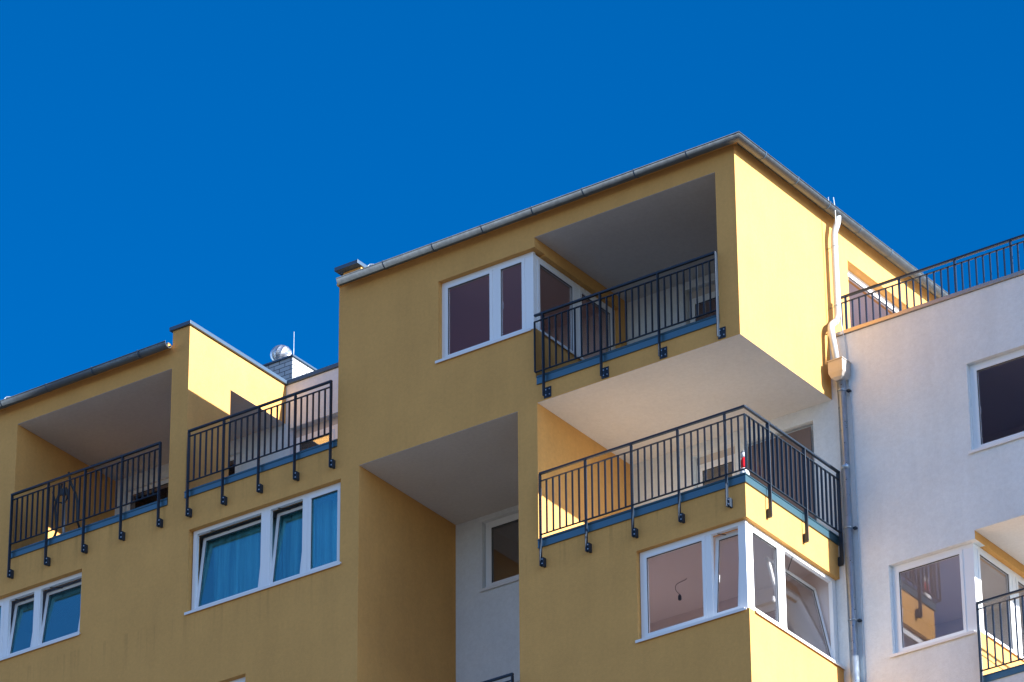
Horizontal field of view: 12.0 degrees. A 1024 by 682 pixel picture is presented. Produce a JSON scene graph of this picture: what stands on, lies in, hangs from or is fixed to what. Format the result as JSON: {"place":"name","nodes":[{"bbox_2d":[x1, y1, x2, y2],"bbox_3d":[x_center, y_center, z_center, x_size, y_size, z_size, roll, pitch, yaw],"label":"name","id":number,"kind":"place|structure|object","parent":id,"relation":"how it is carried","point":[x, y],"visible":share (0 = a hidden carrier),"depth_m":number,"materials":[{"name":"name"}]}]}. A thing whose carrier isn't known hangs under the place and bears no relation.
{"place":"outdoors","nodes":[
{"label":"outdoors","id":0,"kind":"place"},
{"bbox_2d":[52,472,79,536],"bbox_3d":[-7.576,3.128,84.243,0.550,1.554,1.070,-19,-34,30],"label":"chair","id":1,"kind":"object","parent":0,"point":[66,499],"visible":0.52,"depth_m":84.14,"materials":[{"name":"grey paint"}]},
{"bbox_2d":[0,131,947,681],"bbox_3d":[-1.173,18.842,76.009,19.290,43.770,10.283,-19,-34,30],"label":"yellow apartment building","id":2,"kind":"structure","parent":0,"point":[508,447],"depth_m":79.27,"materials":[{"name":"paint"}]},
{"bbox_2d":[0,572,81,660],"bbox_3d":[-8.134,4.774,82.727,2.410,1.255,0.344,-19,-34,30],"label":"window","id":3,"kind":"structure","parent":2,"relation":"in","point":[61,617],"depth_m":82.72,"materials":[{"name":"white plastic"}]},
{"bbox_2d":[126,454,240,510],"bbox_3d":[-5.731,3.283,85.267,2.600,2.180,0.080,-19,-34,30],"label":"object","id":4,"kind":"structure","parent":2,"relation":"in","point":[238,468],"depth_m":86.06,"materials":[{"name":"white plastic"}]},
{"bbox_2d":[230,677,244,681],"bbox_3d":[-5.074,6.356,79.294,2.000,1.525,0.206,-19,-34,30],"label":"window","id":5,"kind":"structure","parent":2,"relation":"in","point":[241,679],"depth_m":79.26,"materials":[{"name":"white plastic"}]},
{"bbox_2d":[184,482,340,614],"bbox_3d":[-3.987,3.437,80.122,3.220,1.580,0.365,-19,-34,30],"label":"window","id":6,"kind":"structure","parent":2,"relation":"in","point":[237,562],"depth_m":80.22,"materials":[{"name":"white plastic"}]},
{"bbox_2d":[272,518,276,557],"bbox_3d":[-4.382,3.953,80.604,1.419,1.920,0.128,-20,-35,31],"label":"curtain","id":7,"kind":"object","parent":2,"relation":"hanging from","point":[274,526],"visible":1,"depth_m":80.60,"materials":[{"name":"fabric"}]},
{"bbox_2d":[296,417,337,451],"bbox_3d":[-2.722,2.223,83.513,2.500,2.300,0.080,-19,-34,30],"label":"window","id":8,"kind":"structure","parent":2,"relation":"in","point":[321,440],"depth_m":84.33,"materials":[{"name":"white plastic"}]},
{"bbox_2d":[435,252,535,363],"bbox_3d":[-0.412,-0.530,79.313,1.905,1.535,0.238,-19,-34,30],"label":"window","id":9,"kind":"structure","parent":2,"relation":"in","point":[527,261],"depth_m":79.24,"materials":[{"name":"white plastic"}]},
{"bbox_2d":[480,512,518,591],"bbox_3d":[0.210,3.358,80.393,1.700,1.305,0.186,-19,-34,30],"label":"window","id":10,"kind":"structure","parent":2,"relation":"in","point":[490,583],"depth_m":80.79,"materials":[{"name":"white plastic"}]},
{"bbox_2d":[535,255,584,359],"bbox_3d":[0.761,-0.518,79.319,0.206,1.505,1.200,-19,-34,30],"label":"window","id":11,"kind":"structure","parent":2,"relation":"in","point":[573,287],"depth_m":79.53,"materials":[{"name":"white plastic"}]},
{"bbox_2d":[577,284,615,357],"bbox_3d":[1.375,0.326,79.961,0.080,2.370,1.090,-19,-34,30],"label":"window","id":12,"kind":"structure","parent":2,"relation":"in","point":[582,292],"depth_m":80.45,"materials":[{"name":"white plastic"}]},
{"bbox_2d":[675,578,686,600],"bbox_3d":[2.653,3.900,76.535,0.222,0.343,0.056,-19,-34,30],"label":"hanging lamp socket","id":13,"kind":"object","parent":2,"relation":"hanging from","point":[679,597],"visible":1,"depth_m":76.49,"materials":[{"name":"grey"}]},
{"bbox_2d":[635,520,750,642],"bbox_3d":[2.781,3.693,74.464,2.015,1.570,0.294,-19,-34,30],"label":"window","id":14,"kind":"structure","parent":2,"relation":"in","point":[710,586],"depth_m":74.39,"materials":[{"name":"white plastic"}]},
{"bbox_2d":[689,284,718,322],"bbox_3d":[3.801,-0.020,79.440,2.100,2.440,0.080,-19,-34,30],"label":"window","id":15,"kind":"structure","parent":2,"relation":"in","point":[700,292],"depth_m":80.31,"materials":[{"name":"white plastic"}]},
{"bbox_2d":[697,446,735,486],"bbox_3d":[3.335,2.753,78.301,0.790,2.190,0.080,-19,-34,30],"label":"window","id":16,"kind":"structure","parent":2,"relation":"in","point":[715,455],"depth_m":78.76,"materials":[{"name":"white plastic"}]},
{"bbox_2d":[740,450,749,474],"bbox_3d":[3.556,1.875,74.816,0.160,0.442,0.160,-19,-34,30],"label":"ornament","id":17,"kind":"object","parent":2,"relation":"on","point":[742,453],"visible":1,"depth_m":74.77,"materials":[{"name":"red ceramic"}]},
{"bbox_2d":[772,555,774,602],"bbox_3d":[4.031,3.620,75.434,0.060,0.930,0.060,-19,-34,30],"label":"hanging bulb","id":18,"kind":"object","parent":2,"relation":"hanging from","point":[773,600],"visible":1,"depth_m":75.25,"materials":[{"name":"grey"}]},
{"bbox_2d":[748,425,816,520],"bbox_3d":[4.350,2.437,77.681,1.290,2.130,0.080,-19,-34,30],"label":"window","id":19,"kind":"structure","parent":2,"relation":"in","point":[812,436],"depth_m":77.75,"materials":[{"name":"white plastic"}]},
{"bbox_2d":[748,522,845,669],"bbox_3d":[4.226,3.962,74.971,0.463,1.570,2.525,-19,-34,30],"label":"window","id":20,"kind":"structure","parent":2,"relation":"in","point":[778,582],"depth_m":74.95,"materials":[{"name":"white plastic"}]},
{"bbox_2d":[848,270,898,312],"bbox_3d":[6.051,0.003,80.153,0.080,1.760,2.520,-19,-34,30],"label":"window","id":21,"kind":"structure","parent":2,"relation":"in","point":[854,279],"depth_m":80.27,"materials":[{"name":"white plastic"}]},
{"bbox_2d":[0,0,1023,399],"label":"sky","id":22,"kind":"structure","parent":0,"point":[165,164],"materials":[{"name":"blue"}]},
{"label":"ground","id":23,"kind":"structure","parent":0,"visible":0},
{"bbox_2d":[827,197,1023,681],"bbox_3d":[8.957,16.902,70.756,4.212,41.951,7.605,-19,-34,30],"label":"white apartment building","id":24,"kind":"structure","parent":23,"relation":"on","point":[928,411],"depth_m":76.23,"materials":[{"name":"white paint"}]},
{"bbox_2d":[890,543,977,657],"bbox_3d":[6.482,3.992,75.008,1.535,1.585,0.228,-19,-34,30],"label":"window","id":25,"kind":"structure","parent":24,"relation":"in","point":[966,553],"depth_m":74.95,"materials":[{"name":"white plastic"}]},
{"bbox_2d":[968,348,1023,453],"bbox_3d":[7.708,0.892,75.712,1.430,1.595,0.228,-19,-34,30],"label":"window","id":26,"kind":"structure","parent":24,"relation":"in","point":[974,369],"depth_m":76.02,"materials":[{"name":"white plastic"}]},
{"bbox_2d":[975,544,1023,657],"bbox_3d":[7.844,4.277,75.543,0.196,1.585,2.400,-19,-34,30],"label":"window","id":27,"kind":"structure","parent":24,"relation":"in","point":[1013,579],"depth_m":75.39,"materials":[{"name":"white plastic"}]}
]}

